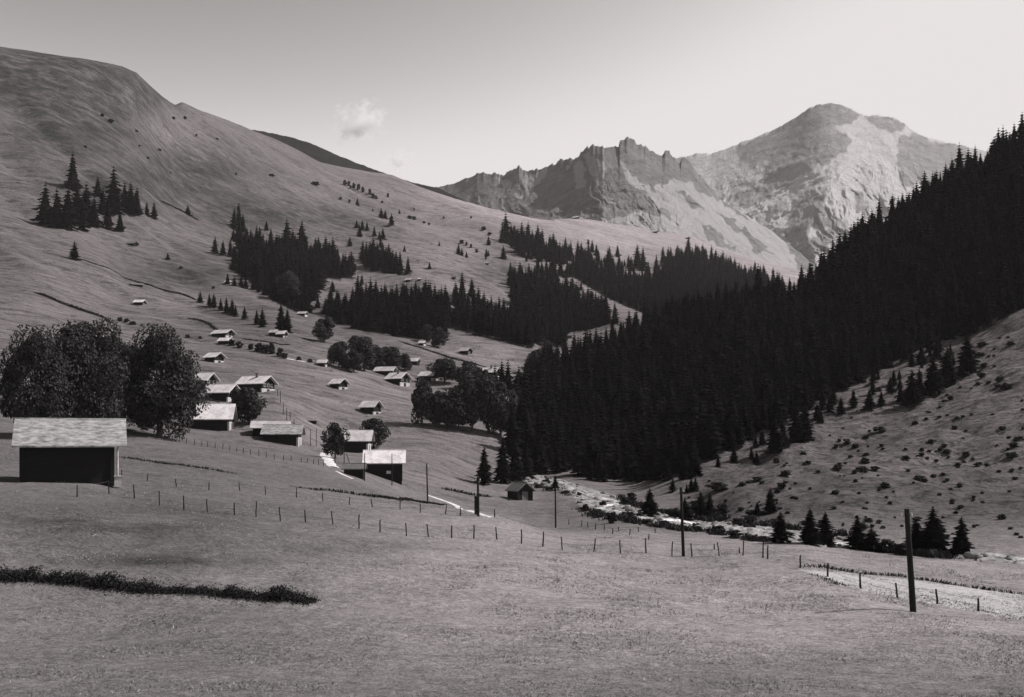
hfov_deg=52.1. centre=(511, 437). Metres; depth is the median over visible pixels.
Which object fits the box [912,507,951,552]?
spruce
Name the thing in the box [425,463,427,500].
telegraph pole
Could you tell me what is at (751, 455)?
spruce
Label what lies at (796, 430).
spruce
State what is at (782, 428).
spruce
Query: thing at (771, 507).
spruce
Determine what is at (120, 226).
spruce
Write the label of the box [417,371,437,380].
chalet
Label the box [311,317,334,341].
maple tree
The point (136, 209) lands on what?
spruce
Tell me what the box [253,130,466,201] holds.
dark ridge
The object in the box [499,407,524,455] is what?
spruce
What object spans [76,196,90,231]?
spruce
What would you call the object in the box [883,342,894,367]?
spruce
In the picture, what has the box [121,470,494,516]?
wire fence
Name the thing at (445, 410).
maple tree
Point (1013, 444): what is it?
bush
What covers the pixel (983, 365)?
bush
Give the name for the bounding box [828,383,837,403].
spruce
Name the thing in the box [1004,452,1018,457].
bush
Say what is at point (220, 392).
chalet
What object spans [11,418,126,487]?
barn
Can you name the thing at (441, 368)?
maple tree
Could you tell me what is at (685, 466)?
spruce
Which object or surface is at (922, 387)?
spruce
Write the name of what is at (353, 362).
maple tree
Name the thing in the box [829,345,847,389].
spruce
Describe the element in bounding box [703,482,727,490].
bush
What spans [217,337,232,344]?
hay hut
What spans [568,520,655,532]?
wire fence
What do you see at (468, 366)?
maple tree
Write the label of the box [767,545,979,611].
wire fence
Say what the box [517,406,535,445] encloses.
spruce
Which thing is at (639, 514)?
bush
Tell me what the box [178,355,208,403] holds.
maple tree
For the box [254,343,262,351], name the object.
bush
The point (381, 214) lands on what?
spruce
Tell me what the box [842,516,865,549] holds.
spruce
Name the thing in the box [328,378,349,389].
hay hut
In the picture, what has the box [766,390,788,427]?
spruce
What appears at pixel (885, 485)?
bush
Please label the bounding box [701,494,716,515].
spruce
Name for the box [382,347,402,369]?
maple tree
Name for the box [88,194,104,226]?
spruce
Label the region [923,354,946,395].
spruce
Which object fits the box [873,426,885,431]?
bush
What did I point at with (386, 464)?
barn
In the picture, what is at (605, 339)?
spruce
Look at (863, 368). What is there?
spruce
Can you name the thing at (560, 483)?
stream
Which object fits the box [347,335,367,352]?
maple tree
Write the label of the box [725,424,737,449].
spruce
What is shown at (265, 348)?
bush
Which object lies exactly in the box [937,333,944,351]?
spruce
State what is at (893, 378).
spruce
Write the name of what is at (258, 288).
spruce
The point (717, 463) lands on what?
spruce
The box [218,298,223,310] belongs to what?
spruce
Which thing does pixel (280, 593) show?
scrub
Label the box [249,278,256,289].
spruce
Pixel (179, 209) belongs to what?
grass bank
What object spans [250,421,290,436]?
barn
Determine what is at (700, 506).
spruce
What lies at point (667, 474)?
spruce
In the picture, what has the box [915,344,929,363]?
spruce
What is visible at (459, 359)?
grass bank
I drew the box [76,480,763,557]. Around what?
wire fence
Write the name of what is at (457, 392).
maple tree
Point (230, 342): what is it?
bush
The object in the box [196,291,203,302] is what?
spruce
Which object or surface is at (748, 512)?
bush
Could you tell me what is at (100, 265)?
grass bank
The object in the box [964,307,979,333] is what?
spruce
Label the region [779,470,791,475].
bush
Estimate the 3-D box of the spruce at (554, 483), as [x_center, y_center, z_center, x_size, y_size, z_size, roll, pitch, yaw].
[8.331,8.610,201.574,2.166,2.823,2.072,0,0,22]
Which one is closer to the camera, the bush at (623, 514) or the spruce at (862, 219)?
the bush at (623, 514)
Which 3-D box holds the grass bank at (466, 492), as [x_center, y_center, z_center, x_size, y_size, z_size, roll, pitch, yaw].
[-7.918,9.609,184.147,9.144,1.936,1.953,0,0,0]
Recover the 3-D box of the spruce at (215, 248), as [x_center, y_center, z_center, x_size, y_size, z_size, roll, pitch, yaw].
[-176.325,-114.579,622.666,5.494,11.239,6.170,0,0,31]
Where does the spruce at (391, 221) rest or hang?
on the ground at (52, 109)
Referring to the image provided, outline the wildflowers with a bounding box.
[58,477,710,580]
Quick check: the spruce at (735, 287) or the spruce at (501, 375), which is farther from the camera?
the spruce at (735, 287)
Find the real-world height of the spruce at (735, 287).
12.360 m
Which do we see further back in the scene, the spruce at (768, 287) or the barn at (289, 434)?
the spruce at (768, 287)
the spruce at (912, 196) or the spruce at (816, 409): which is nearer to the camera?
the spruce at (816, 409)
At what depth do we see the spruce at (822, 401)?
255.00 m
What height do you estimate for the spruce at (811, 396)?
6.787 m
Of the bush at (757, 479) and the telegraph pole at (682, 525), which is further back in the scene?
the bush at (757, 479)
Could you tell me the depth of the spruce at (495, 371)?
326.23 m
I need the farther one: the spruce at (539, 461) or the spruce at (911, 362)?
the spruce at (911, 362)
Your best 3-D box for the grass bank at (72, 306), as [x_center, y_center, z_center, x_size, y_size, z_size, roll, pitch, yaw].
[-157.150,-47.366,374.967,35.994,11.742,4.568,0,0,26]
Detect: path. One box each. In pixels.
[320,452,337,466]
[428,495,497,518]
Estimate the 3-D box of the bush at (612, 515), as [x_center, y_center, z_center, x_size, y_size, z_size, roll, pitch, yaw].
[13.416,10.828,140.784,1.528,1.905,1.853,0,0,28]
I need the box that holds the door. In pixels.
[522,492,527,500]
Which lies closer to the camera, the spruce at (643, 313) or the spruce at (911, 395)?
the spruce at (911, 395)
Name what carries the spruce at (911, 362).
on the ground at (52, 109)
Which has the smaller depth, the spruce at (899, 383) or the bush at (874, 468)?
the bush at (874, 468)
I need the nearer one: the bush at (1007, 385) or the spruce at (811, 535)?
the spruce at (811, 535)
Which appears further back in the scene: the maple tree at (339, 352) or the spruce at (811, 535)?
the maple tree at (339, 352)
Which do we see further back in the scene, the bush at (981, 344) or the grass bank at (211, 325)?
the grass bank at (211, 325)
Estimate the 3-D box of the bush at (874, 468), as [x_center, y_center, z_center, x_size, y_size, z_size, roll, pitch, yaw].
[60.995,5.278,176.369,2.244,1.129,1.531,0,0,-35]
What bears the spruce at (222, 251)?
on the ground at (52, 109)
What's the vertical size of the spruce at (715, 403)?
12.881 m
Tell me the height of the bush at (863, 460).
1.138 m
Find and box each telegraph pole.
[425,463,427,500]
[475,476,479,516]
[553,487,556,527]
[678,487,684,555]
[901,509,916,611]
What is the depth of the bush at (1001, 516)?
131.21 m
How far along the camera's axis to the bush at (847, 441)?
211.13 m
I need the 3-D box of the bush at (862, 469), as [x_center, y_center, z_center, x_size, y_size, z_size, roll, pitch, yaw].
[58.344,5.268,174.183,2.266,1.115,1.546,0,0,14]
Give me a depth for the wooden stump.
100.64 m
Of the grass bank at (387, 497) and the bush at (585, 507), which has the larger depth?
the bush at (585, 507)
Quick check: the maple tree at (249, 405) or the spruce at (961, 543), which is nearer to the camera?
the spruce at (961, 543)
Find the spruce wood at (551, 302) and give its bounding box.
[230,212,786,344]
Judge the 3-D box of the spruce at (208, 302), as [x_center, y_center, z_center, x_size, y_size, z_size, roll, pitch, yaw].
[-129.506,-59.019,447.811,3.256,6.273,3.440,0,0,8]
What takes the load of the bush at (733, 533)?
on the ground at (52, 109)
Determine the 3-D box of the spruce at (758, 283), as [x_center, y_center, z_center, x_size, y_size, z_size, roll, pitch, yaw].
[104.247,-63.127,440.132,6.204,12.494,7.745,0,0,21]
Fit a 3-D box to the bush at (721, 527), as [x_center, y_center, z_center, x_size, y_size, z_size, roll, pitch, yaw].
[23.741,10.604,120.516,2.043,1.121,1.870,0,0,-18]
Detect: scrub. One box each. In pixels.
[0,562,320,606]
[530,484,571,495]
[571,507,778,542]
[616,494,947,548]
[862,542,981,561]
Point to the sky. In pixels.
(433, 93)
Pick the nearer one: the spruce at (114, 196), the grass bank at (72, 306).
the grass bank at (72, 306)
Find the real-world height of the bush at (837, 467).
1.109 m
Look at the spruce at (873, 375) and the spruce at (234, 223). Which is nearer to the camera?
the spruce at (873, 375)
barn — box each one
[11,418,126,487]
[185,403,237,430]
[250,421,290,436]
[260,424,305,446]
[342,430,374,452]
[362,450,405,484]
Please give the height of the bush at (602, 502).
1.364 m
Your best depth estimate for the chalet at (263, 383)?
257.95 m
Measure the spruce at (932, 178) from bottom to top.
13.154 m
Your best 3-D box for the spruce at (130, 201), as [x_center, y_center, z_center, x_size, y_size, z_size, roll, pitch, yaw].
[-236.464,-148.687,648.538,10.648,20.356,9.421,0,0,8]
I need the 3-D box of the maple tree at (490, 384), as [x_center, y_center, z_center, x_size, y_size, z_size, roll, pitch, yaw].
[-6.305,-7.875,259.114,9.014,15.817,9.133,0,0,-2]
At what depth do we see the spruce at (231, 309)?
433.19 m
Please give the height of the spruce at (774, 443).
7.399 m
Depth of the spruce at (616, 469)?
223.34 m
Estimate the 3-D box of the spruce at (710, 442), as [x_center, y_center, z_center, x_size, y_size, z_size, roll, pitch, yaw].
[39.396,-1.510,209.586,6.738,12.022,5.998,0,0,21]
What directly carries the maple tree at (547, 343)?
on the ground at (52, 109)
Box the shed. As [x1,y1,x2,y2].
[341,463,366,479]
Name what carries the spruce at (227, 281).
on the ground at (52, 109)
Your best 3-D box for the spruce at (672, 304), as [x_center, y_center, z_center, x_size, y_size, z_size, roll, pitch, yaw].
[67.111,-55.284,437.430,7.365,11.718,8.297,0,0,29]
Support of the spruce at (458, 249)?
on the ground at (52, 109)
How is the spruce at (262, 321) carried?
on the ground at (52, 109)
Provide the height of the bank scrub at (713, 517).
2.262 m
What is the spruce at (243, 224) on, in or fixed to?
on the ground at (52, 109)
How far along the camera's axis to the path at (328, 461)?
180.99 m
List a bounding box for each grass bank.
[34,292,105,317]
[79,258,120,274]
[119,456,235,473]
[120,275,195,299]
[160,200,198,219]
[188,318,218,329]
[242,338,291,344]
[291,486,447,505]
[399,341,484,366]
[442,487,492,497]
[478,335,528,347]
[798,563,1021,593]
[809,573,845,585]
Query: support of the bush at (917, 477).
on the ground at (52, 109)
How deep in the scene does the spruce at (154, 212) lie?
672.84 m
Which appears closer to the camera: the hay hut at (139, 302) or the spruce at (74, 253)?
the hay hut at (139, 302)
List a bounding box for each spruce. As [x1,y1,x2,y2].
[29,181,52,224]
[43,188,67,226]
[55,184,80,230]
[63,152,83,190]
[68,240,82,259]
[71,180,90,227]
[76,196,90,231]
[81,181,92,219]
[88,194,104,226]
[93,177,101,195]
[96,188,110,214]
[101,200,115,229]
[105,166,126,214]
[115,210,126,231]
[121,180,130,212]
[124,182,134,212]
[130,188,143,214]
[144,201,150,216]
[150,203,158,218]
[185,205,191,214]
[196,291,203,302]
[206,295,210,305]
[209,237,218,253]
[210,295,217,307]
[218,243,227,255]
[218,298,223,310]
[221,296,229,312]
[225,272,229,283]
[227,238,232,256]
[227,299,234,314]
[229,208,237,227]
[231,276,237,285]
[232,305,239,316]
[236,203,241,224]
[237,276,242,286]
[240,307,248,319]
[241,214,246,231]
[242,278,248,288]
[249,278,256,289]
[251,311,258,324]
[256,281,261,291]
[257,307,267,327]
[261,284,265,294]
[275,304,285,330]
[282,310,292,332]
[379,208,384,218]
[381,228,386,239]
[388,214,394,224]
[455,243,460,254]
[473,447,495,484]
[492,436,512,483]
[493,366,498,381]
[498,359,508,389]
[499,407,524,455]
[504,360,513,394]
[508,373,523,407]
[508,439,525,481]
[515,365,520,380]
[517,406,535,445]
[520,441,537,478]
[530,433,550,474]
[547,444,565,472]
[551,476,559,488]
[559,443,569,471]
[569,430,587,476]
[590,450,608,480]
[603,328,607,346]
[610,442,623,479]
[616,439,638,480]
[624,311,632,334]
[633,442,648,482]
[637,488,661,516]
[639,432,665,480]
[640,301,646,324]
[656,460,673,480]
[665,292,675,318]
[668,477,675,492]
[674,452,693,479]
[677,498,694,520]
[686,435,702,469]
[687,478,693,490]
[691,455,703,476]
[692,476,699,490]
[693,492,705,516]
[699,401,724,458]
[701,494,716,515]
[705,404,722,452]
[706,386,724,425]
[715,458,720,466]
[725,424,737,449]
[728,445,738,461]
[733,280,740,295]
[735,416,747,446]
[744,410,754,439]
[748,448,754,458]
[751,432,758,448]
[752,502,759,514]
[753,451,759,463]
[755,273,763,295]
[758,430,766,444]
[761,487,778,514]
[764,417,787,452]
[765,277,770,297]
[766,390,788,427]
[768,511,795,542]
[777,421,792,447]
[778,272,784,297]
[785,404,809,442]
[798,508,824,545]
[800,403,816,440]
[808,383,815,405]
[813,402,819,419]
[815,251,822,271]
[816,406,824,422]
[817,385,826,408]
[818,512,838,546]
[823,392,836,411]
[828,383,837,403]
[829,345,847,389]
[835,398,847,413]
[839,354,855,388]
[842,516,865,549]
[848,390,857,406]
[851,352,866,382]
[857,527,885,551]
[860,212,864,227]
[860,355,869,381]
[860,390,877,410]
[868,377,877,394]
[869,363,877,382]
[873,347,881,373]
[876,392,885,404]
[879,336,892,367]
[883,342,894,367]
[884,196,896,221]
[885,376,894,392]
[891,367,897,384]
[893,384,903,401]
[895,377,903,388]
[898,369,922,404]
[902,518,922,547]
[906,348,914,366]
[910,187,914,203]
[912,181,920,204]
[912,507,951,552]
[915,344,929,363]
[915,368,929,397]
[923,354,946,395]
[926,173,934,194]
[931,340,943,357]
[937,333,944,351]
[938,172,943,188]
[938,347,960,387]
[941,164,947,182]
[946,516,974,555]
[948,341,954,354]
[954,333,982,375]
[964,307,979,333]
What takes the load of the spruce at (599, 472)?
on the ground at (52, 109)
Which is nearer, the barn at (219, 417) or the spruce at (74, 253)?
the barn at (219, 417)
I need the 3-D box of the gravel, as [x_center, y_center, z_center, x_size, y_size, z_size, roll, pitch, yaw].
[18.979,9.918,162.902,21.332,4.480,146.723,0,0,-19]
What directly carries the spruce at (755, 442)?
on the ground at (52, 109)
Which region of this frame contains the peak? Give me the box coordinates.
[675,103,985,265]
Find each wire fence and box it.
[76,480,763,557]
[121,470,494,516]
[164,436,323,465]
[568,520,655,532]
[581,521,739,552]
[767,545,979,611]
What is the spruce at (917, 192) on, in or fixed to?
on the ground at (52, 109)
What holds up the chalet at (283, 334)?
on the ground at (52, 109)
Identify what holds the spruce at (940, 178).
on the ground at (52, 109)
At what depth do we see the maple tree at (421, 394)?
253.83 m
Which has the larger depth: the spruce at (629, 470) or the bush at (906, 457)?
the spruce at (629, 470)
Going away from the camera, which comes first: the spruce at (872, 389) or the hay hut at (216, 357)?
the spruce at (872, 389)
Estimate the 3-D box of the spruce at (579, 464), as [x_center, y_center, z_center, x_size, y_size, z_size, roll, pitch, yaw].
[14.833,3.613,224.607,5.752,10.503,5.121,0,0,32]
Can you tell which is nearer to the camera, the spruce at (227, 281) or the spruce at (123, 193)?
the spruce at (227, 281)
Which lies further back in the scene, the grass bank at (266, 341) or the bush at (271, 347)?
the grass bank at (266, 341)
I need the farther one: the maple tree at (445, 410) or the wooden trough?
the maple tree at (445, 410)
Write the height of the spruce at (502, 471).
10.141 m
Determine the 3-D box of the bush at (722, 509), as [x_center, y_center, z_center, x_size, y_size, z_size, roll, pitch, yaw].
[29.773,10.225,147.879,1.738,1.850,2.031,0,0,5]
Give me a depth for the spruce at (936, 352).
289.53 m
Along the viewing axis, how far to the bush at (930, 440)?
196.84 m
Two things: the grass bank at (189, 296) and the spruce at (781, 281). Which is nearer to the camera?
the spruce at (781, 281)
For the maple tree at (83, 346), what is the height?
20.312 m
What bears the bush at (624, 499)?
on the ground at (52, 109)
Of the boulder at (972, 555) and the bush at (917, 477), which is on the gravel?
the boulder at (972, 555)
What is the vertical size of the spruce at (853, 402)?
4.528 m
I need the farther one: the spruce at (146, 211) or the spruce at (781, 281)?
the spruce at (146, 211)
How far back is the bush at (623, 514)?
145.19 m
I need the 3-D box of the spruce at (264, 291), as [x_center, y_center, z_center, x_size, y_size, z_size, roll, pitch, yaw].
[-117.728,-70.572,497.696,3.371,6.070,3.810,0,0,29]
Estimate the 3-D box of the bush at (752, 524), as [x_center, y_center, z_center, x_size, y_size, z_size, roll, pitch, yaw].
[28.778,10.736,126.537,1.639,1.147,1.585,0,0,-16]
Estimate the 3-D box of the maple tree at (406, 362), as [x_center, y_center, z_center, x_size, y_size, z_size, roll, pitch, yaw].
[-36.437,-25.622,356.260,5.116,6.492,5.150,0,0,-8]
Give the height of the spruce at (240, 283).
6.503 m
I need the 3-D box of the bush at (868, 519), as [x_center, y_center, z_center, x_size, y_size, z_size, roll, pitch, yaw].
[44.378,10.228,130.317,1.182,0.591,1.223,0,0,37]
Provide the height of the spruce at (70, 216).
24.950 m
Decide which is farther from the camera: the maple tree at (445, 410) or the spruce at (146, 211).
the spruce at (146, 211)
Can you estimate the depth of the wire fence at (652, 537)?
105.39 m
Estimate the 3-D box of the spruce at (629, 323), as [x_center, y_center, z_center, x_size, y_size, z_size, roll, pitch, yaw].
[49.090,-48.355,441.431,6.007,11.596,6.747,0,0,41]
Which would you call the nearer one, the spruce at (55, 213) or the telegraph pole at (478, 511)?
the telegraph pole at (478, 511)
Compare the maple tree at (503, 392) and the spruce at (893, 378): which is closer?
the maple tree at (503, 392)
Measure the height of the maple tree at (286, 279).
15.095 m
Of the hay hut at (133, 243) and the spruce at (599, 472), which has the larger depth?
the hay hut at (133, 243)
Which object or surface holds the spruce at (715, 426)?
on the ground at (52, 109)
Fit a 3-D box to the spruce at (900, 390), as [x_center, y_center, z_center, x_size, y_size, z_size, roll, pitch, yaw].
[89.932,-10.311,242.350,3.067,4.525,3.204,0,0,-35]
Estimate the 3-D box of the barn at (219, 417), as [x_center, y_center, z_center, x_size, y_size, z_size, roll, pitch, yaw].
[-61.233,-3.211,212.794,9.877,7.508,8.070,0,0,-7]
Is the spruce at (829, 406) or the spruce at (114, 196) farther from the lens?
the spruce at (114, 196)
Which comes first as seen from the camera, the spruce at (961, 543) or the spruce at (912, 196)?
the spruce at (961, 543)
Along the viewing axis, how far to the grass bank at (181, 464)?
131.20 m
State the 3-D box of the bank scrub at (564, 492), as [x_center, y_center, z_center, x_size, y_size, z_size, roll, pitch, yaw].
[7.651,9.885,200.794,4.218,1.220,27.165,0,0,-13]
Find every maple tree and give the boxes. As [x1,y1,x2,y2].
[0,324,78,422]
[39,317,131,417]
[100,342,146,426]
[101,334,126,353]
[117,323,211,440]
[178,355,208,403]
[229,389,240,420]
[236,387,268,424]
[273,270,299,296]
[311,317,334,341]
[320,422,349,457]
[327,341,348,366]
[341,349,364,372]
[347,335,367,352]
[350,336,375,370]
[358,418,390,447]
[369,344,385,368]
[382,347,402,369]
[400,353,411,370]
[411,376,432,426]
[419,324,432,342]
[422,390,444,427]
[425,358,459,382]
[428,326,448,347]
[433,389,457,428]
[444,385,473,429]
[454,361,478,381]
[460,371,487,430]
[472,367,489,420]
[473,374,502,433]
[483,380,519,436]
[526,349,541,371]
[539,341,555,354]
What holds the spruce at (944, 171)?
on the ground at (52, 109)
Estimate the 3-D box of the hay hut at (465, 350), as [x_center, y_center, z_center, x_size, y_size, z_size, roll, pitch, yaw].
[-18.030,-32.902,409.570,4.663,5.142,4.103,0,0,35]
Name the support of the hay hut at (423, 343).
on the ground at (52, 109)
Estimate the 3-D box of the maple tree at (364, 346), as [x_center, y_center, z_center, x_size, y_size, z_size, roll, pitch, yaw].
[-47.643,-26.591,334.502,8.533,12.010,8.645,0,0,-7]
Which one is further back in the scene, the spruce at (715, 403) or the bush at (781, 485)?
the spruce at (715, 403)
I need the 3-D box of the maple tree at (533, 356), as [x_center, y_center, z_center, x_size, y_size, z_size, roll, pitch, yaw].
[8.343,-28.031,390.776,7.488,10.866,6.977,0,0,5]
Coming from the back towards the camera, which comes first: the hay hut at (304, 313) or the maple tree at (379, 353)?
the hay hut at (304, 313)
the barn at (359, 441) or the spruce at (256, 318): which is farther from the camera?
the spruce at (256, 318)
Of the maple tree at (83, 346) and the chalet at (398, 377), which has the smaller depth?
the maple tree at (83, 346)
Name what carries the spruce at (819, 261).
on the ground at (52, 109)
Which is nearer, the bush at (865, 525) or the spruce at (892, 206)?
the bush at (865, 525)
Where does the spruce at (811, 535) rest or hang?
on the ground at (52, 109)
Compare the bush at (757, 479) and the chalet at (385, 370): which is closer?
the bush at (757, 479)
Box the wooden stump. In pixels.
[474,496,479,514]
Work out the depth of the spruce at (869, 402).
239.26 m
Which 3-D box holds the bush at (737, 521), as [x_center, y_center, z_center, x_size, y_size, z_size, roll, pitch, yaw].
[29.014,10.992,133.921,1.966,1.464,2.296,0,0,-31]
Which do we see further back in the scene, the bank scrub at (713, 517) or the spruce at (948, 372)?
the spruce at (948, 372)
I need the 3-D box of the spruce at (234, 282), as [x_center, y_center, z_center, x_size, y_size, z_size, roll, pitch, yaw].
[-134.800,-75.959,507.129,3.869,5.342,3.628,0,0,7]
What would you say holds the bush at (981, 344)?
on the ground at (52, 109)
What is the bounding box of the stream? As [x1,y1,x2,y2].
[532,475,1023,560]
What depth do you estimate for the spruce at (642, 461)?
213.05 m
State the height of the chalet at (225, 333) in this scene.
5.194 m
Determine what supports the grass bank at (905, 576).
on the ground at (52, 109)
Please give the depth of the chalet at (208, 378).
259.32 m
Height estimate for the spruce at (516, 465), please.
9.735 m
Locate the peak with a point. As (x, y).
(809, 183)
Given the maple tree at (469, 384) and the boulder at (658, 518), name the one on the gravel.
the boulder at (658, 518)
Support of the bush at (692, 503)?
on the ground at (52, 109)
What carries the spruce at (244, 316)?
on the ground at (52, 109)
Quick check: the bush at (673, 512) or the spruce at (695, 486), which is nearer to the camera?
the bush at (673, 512)
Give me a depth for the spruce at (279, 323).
385.44 m
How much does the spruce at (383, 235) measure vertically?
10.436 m
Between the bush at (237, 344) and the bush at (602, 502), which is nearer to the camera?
the bush at (602, 502)
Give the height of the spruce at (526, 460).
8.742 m
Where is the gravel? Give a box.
[522,475,1023,563]
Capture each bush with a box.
[227,340,234,345]
[235,341,243,347]
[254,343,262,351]
[261,344,268,352]
[268,342,275,353]
[276,348,282,356]
[581,504,589,510]
[599,500,606,505]
[606,511,618,523]
[619,512,635,516]
[620,497,631,504]
[626,492,636,499]
[636,512,644,515]
[642,519,653,523]
[667,508,678,517]
[688,500,707,509]
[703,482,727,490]
[711,525,726,532]
[717,504,728,514]
[726,530,743,537]
[731,518,745,525]
[742,522,755,527]
[744,509,754,514]
[750,477,762,482]
[777,482,786,488]
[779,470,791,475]
[832,464,842,469]
[843,439,850,443]
[856,466,868,471]
[860,457,870,463]
[860,523,868,528]
[863,518,872,521]
[868,466,879,471]
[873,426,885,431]
[877,539,895,552]
[880,482,890,487]
[893,543,906,555]
[902,455,910,459]
[913,475,925,481]
[925,439,936,443]
[941,449,950,453]
[961,451,969,456]
[976,341,988,347]
[976,372,985,377]
[979,363,987,367]
[994,376,1004,381]
[996,514,1006,519]
[999,383,1013,388]
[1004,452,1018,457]
[1009,442,1019,447]
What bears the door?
in the cabin
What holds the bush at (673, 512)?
on the ground at (52, 109)
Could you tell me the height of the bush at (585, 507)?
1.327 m
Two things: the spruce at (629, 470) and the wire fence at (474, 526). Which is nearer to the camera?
the wire fence at (474, 526)
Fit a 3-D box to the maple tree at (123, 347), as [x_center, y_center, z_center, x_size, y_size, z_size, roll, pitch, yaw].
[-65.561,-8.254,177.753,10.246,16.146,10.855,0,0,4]
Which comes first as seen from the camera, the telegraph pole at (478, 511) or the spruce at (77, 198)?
the telegraph pole at (478, 511)
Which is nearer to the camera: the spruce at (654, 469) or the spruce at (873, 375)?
the spruce at (654, 469)
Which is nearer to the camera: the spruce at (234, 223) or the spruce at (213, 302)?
the spruce at (213, 302)
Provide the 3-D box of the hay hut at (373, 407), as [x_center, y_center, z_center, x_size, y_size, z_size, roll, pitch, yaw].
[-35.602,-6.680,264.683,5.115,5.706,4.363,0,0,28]
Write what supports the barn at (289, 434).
on the ground at (52, 109)
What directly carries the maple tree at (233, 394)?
on the ground at (52, 109)
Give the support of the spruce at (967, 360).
on the ground at (52, 109)
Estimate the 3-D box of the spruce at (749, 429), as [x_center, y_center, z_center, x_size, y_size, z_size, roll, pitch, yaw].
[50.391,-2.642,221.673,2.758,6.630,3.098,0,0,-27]
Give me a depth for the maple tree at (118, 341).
278.01 m
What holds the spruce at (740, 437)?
on the ground at (52, 109)
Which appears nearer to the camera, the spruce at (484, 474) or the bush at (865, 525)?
the bush at (865, 525)
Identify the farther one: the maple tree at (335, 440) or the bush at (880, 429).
the bush at (880, 429)
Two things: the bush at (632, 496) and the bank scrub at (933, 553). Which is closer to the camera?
the bank scrub at (933, 553)
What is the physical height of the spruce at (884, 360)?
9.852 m
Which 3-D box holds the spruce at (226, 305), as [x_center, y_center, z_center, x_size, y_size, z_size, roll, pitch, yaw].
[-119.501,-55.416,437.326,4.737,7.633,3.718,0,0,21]
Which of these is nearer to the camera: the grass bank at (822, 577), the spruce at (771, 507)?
the grass bank at (822, 577)
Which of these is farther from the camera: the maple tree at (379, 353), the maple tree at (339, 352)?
the maple tree at (379, 353)
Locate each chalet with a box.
[195,372,220,388]
[205,384,239,401]
[210,329,236,336]
[234,373,278,391]
[268,329,277,335]
[276,330,288,337]
[373,366,397,375]
[384,370,412,386]
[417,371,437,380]
[482,365,499,378]
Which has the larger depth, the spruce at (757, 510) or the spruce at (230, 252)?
the spruce at (230, 252)
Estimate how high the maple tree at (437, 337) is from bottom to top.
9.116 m
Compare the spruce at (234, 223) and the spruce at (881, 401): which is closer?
the spruce at (881, 401)
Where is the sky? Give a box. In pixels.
[0,0,1023,186]
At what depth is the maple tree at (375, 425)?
223.85 m
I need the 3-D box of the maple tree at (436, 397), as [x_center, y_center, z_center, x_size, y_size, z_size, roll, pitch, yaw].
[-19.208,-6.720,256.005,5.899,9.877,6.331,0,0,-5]
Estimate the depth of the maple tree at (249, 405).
216.47 m
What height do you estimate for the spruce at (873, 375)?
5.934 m
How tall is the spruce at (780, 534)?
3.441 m
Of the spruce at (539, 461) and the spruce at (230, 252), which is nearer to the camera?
the spruce at (539, 461)
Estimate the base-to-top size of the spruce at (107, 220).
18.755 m
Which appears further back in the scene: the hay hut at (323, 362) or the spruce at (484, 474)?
the hay hut at (323, 362)
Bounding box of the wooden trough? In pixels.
[114,475,121,486]
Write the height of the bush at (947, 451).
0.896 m
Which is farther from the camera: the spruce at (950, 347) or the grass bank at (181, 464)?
the spruce at (950, 347)
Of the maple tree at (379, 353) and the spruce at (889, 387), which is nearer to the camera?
the spruce at (889, 387)
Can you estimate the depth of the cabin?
184.96 m
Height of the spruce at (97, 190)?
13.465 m
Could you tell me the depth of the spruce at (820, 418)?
235.70 m
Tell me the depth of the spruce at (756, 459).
201.76 m
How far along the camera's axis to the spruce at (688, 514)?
147.87 m
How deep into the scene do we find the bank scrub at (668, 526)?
131.57 m
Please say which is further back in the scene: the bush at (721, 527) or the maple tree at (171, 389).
the maple tree at (171, 389)
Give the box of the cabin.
[505,481,535,500]
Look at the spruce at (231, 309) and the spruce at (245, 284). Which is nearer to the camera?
the spruce at (231, 309)
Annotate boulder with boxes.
[654,516,663,520]
[962,552,981,558]
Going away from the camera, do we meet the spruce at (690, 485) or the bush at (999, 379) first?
the spruce at (690, 485)
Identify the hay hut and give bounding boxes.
[125,241,139,245]
[130,283,143,286]
[132,299,146,304]
[202,352,226,362]
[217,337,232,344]
[296,311,308,316]
[316,359,328,366]
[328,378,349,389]
[358,400,384,414]
[410,358,420,365]
[418,341,426,345]
[458,347,473,354]
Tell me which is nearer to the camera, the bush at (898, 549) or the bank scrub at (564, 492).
the bush at (898, 549)
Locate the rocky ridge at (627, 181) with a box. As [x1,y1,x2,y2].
[435,136,814,270]
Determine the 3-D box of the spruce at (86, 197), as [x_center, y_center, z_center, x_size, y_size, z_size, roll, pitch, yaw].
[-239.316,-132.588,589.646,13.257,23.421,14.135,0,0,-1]
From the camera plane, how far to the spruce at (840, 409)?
239.53 m
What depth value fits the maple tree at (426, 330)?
422.33 m
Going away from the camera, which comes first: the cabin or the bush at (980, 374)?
the cabin
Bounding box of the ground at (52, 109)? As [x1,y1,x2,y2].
[0,47,1023,696]
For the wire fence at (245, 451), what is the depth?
166.11 m
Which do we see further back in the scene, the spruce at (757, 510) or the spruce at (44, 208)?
the spruce at (44, 208)

